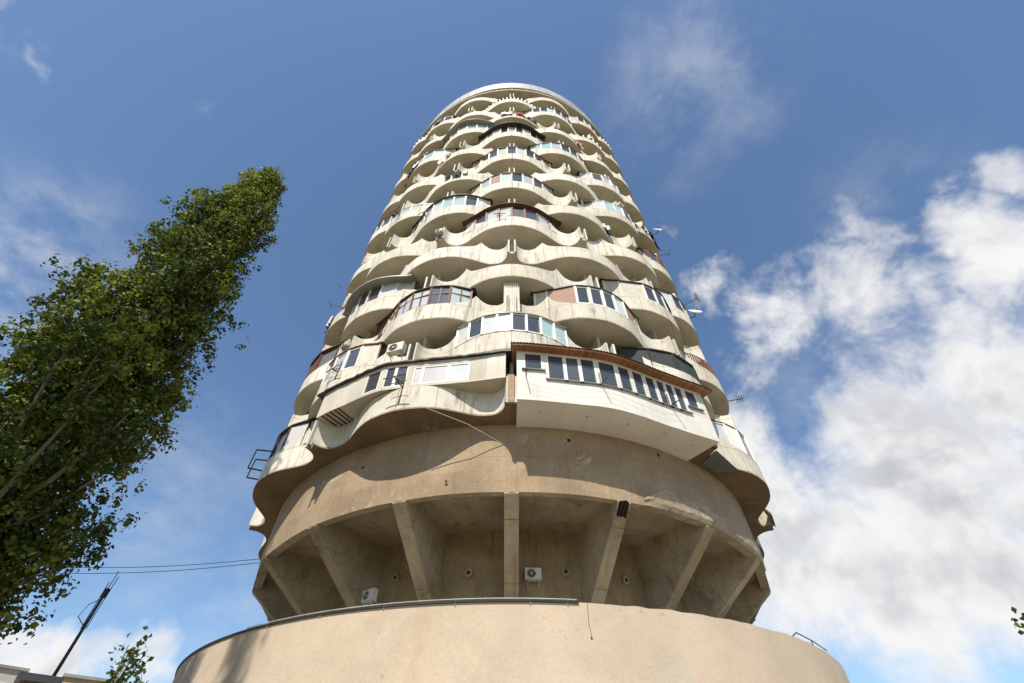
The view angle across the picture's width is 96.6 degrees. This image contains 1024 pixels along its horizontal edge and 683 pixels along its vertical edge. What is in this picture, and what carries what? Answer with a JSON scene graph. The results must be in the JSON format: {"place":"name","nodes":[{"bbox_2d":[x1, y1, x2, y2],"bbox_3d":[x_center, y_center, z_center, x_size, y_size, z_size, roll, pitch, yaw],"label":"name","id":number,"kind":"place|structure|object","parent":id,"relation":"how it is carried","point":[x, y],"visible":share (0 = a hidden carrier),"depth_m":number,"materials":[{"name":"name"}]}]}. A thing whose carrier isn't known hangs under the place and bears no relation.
{"place":"outdoors","nodes":[
{"label":"outdoors","id":0,"kind":"place"},
{"bbox_2d":[0,664,29,682],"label":"building","id":1,"kind":"structure","parent":0,"point":[8,673],"depth_m":37.85,"materials":[{"name":"beige concrete"}]},
{"bbox_2d":[246,83,775,623],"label":"apartment tower","id":2,"kind":"structure","parent":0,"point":[622,491],"depth_m":21.22,"materials":[{"name":"concrete"}]},
{"bbox_2d":[57,562,259,573],"bbox_3d":[-22.901,14.891,30.041,12.578,1.456,0.040,6,-49,-5],"label":"overhead cable","id":3,"kind":"object","parent":2,"relation":"attached to","point":[153,571],"visible":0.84,"depth_m":29.78,"materials":[{"name":"rubber"}]},
{"bbox_2d":[68,559,256,567],"bbox_3d":[-23.014,14.636,30.188,12.666,1.351,0.040,6,-49,-5],"label":"overhead cable","id":4,"kind":"object","parent":2,"relation":"attached to","point":[161,566],"visible":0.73,"depth_m":29.95,"materials":[{"name":"rubber"}]},
{"bbox_2d":[324,316,333,334],"bbox_3d":[-13.159,-1.071,32.866,0.495,0.839,1.554,24,-53,-20],"label":"laundry","id":5,"kind":"object","parent":2,"relation":"hanging from","point":[328,324],"visible":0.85,"depth_m":32.73,"materials":[{"name":"fabric"}]},
{"bbox_2d":[326,361,341,378],"bbox_3d":[-9.125,1.389,23.653,1.000,1.300,0.380,-27,-54,22],"label":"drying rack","id":6,"kind":"object","parent":2,"relation":"attached to","point":[336,369],"visible":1,"depth_m":23.52,"materials":[{"name":"grey metal"}]},
{"bbox_2d":[340,340,350,350],"bbox_3d":[-9.327,0.326,25.511,0.521,0.652,0.488,-28,-54,23],"label":"air conditioner","id":7,"kind":"object","parent":2,"relation":"attached to","point":[346,344],"visible":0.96,"depth_m":25.48,"materials":[{"name":"white plastic"}]},
{"bbox_2d":[361,588,378,605],"bbox_3d":[-5.808,10.572,18.608,0.655,0.745,0.488,-31,-55,24],"label":"air conditioner","id":8,"kind":"object","parent":2,"relation":"attached to","point":[369,596],"visible":0.97,"depth_m":18.58,"materials":[{"name":"white plastic"}]},
{"bbox_2d":[383,373,406,402],"bbox_3d":[-4.917,1.794,19.747,1.100,1.700,0.776,-13,-50,11],"label":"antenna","id":9,"kind":"object","parent":2,"relation":"attached to","point":[397,380],"visible":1,"depth_m":19.68,"materials":[{"name":"grey metal"}]},
{"bbox_2d":[386,341,406,361],"bbox_3d":[-5.758,0.513,22.714,0.882,0.902,0.488,-13,-50,12],"label":"air conditioner","id":10,"kind":"object","parent":2,"relation":"attached to","point":[396,349],"visible":0.99,"depth_m":22.63,"materials":[{"name":"white plastic"}]},
{"bbox_2d":[403,162,418,187],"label":"laundry","id":11,"kind":"object","parent":2,"relation":"hanging from","point":[411,170],"visible":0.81,"depth_m":46.40,"materials":[{"name":"fabric"}]},
{"bbox_2d":[435,228,443,238],"bbox_3d":[-4.910,-7.309,30.732,0.521,0.652,0.488,-14,-50,12],"label":"air conditioner","id":12,"kind":"object","parent":2,"relation":"attached to","point":[439,231],"visible":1,"depth_m":30.68,"materials":[{"name":"white plastic"}]},
{"bbox_2d":[437,153,450,164],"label":"laundry","id":13,"kind":"object","parent":2,"relation":"hanging from","point":[443,159],"visible":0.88,"depth_m":42.72,"materials":[{"name":"white fabric"}]},
{"bbox_2d":[445,170,467,177],"bbox_3d":[-4.622,-13.666,37.683,1.983,0.842,0.517,-11,-49,9],"label":"laundry","id":14,"kind":"object","parent":2,"relation":"hanging from","point":[458,173],"visible":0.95,"depth_m":37.67,"materials":[{"name":"fabric"}]},
{"bbox_2d":[425,407,502,443],"bbox_3d":[-1.956,3.426,18.864,3.470,1.043,0.240,15,-50,-13],"label":"stay wire","id":15,"kind":"object","parent":2,"relation":"attached to","point":[465,423],"visible":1,"depth_m":18.85,"materials":[{"name":"grey metal"}]},
{"bbox_2d":[501,111,537,123],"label":"laundry","id":16,"kind":"object","parent":2,"relation":"hanging from","point":[526,116],"visible":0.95,"depth_m":48.57,"materials":[{"name":"white fabric"}]},
{"bbox_2d":[524,567,541,589],"bbox_3d":[0.855,9.675,18.569,0.672,0.756,0.488,4,-49,-3],"label":"air conditioner","id":17,"kind":"object","parent":2,"relation":"attached to","point":[532,574],"visible":1,"depth_m":18.53,"materials":[{"name":"white plastic"}]},
{"bbox_2d":[574,140,582,149],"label":"laundry","id":18,"kind":"object","parent":2,"relation":"hanging from","point":[579,144],"visible":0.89,"depth_m":47.58,"materials":[{"name":"pink fabric"}]},
{"bbox_2d":[525,365,679,404],"bbox_3d":[4.017,1.645,19.899,7.142,0.874,1.099,12,-50,-11],"label":"clothes line","id":19,"kind":"object","parent":2,"relation":"attached to","point":[603,381],"visible":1,"depth_m":19.57,"materials":[{"name":"metal"}]},
{"bbox_2d":[602,223,612,235],"bbox_3d":[7.095,-8.366,34.400,1.181,0.824,0.727,21,-52,-18],"label":"laundry","id":20,"kind":"object","parent":2,"relation":"hanging from","point":[607,228],"visible":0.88,"depth_m":34.39,"materials":[{"name":"white fabric"}]},
{"bbox_2d":[632,220,660,250],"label":"laundry","id":21,"kind":"object","parent":2,"relation":"hanging from","point":[645,229],"visible":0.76,"depth_m":41.11,"materials":[{"name":"fabric"}]},
{"bbox_2d":[644,260,710,418],"bbox_3d":[9.403,-1.313,27.247,0.119,15.301,0.110,28,-54,-23],"label":"cable","id":22,"kind":"object","parent":2,"relation":"hanging from","point":[676,337],"visible":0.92,"depth_m":26.40,"materials":[{"name":"rubber"}]},
{"bbox_2d":[684,292,702,305],"bbox_3d":[13.778,-3.125,34.687,0.830,0.893,1.563,30,-55,-24],"label":"satellite dish","id":23,"kind":"object","parent":2,"relation":"attached to","point":[696,297],"visible":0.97,"depth_m":34.35,"materials":[{"name":"metal"}]},
{"bbox_2d":[688,305,701,318],"bbox_3d":[13.077,-2.151,33.462,1.576,0.873,0.698,-20,-51,17],"label":"satellite dish","id":24,"kind":"object","parent":2,"relation":"attached to","point":[695,311],"visible":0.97,"depth_m":33.43,"materials":[{"name":"metal"}]},
{"bbox_2d":[728,395,743,402],"bbox_3d":[13.693,3.563,28.265,1.276,0.651,0.726,0,-48,0],"label":"antenna","id":25,"kind":"object","parent":2,"relation":"on","point":[737,399],"visible":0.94,"depth_m":28.23,"materials":[{"name":"metal"}]},
{"bbox_2d":[0,0,1023,682],"label":"sky","id":26,"kind":"structure","parent":0,"point":[839,184],"materials":[{"name":"blue"}]},
{"label":"pavement","id":27,"kind":"structure","parent":0,"visible":0},
{"bbox_2d":[14,671,64,682],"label":"building","id":28,"kind":"structure","parent":27,"relation":"on","point":[25,677],"depth_m":14.89,"materials":[{"name":"grey concrete"}]},
{"bbox_2d":[52,571,118,675],"bbox_3d":[-15.606,12.008,14.535,0.607,9.000,0.140,0,-48,0],"label":"aerial mast","id":29,"kind":"object","parent":27,"relation":"on","point":[105,592],"visible":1,"depth_m":16.59,"materials":[{"name":"metal"}]},
{"bbox_2d":[97,626,153,682],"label":"young tree","id":30,"kind":"object","parent":27,"relation":"on","point":[132,661],"visible":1,"depth_m":8.19,"materials":[{"name":"green plant"}]},
{"bbox_2d":[0,163,287,644],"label":"poplar tree","id":31,"kind":"object","parent":27,"relation":"on","point":[67,424],"visible":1,"depth_m":15.87,"materials":[{"name":"green plant"}]},
{"bbox_2d":[172,598,849,682],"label":"podium","id":32,"kind":"object","parent":27,"relation":"on","point":[511,640],"visible":1,"depth_m":13.02,"materials":[{"name":"concrete"}]},
{"bbox_2d":[1011,607,1023,634],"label":"young tree","id":33,"kind":"object","parent":27,"relation":"on","point":[1015,620],"visible":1,"depth_m":9.33,"materials":[{"name":"green plant"}]},
{"label":"ground","id":34,"kind":"structure","parent":0,"visible":0},
{"bbox_2d":[62,673,111,682],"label":"building","id":35,"kind":"structure","parent":34,"relation":"on","point":[72,678],"depth_m":35.59,"materials":[{"name":"beige concrete"}]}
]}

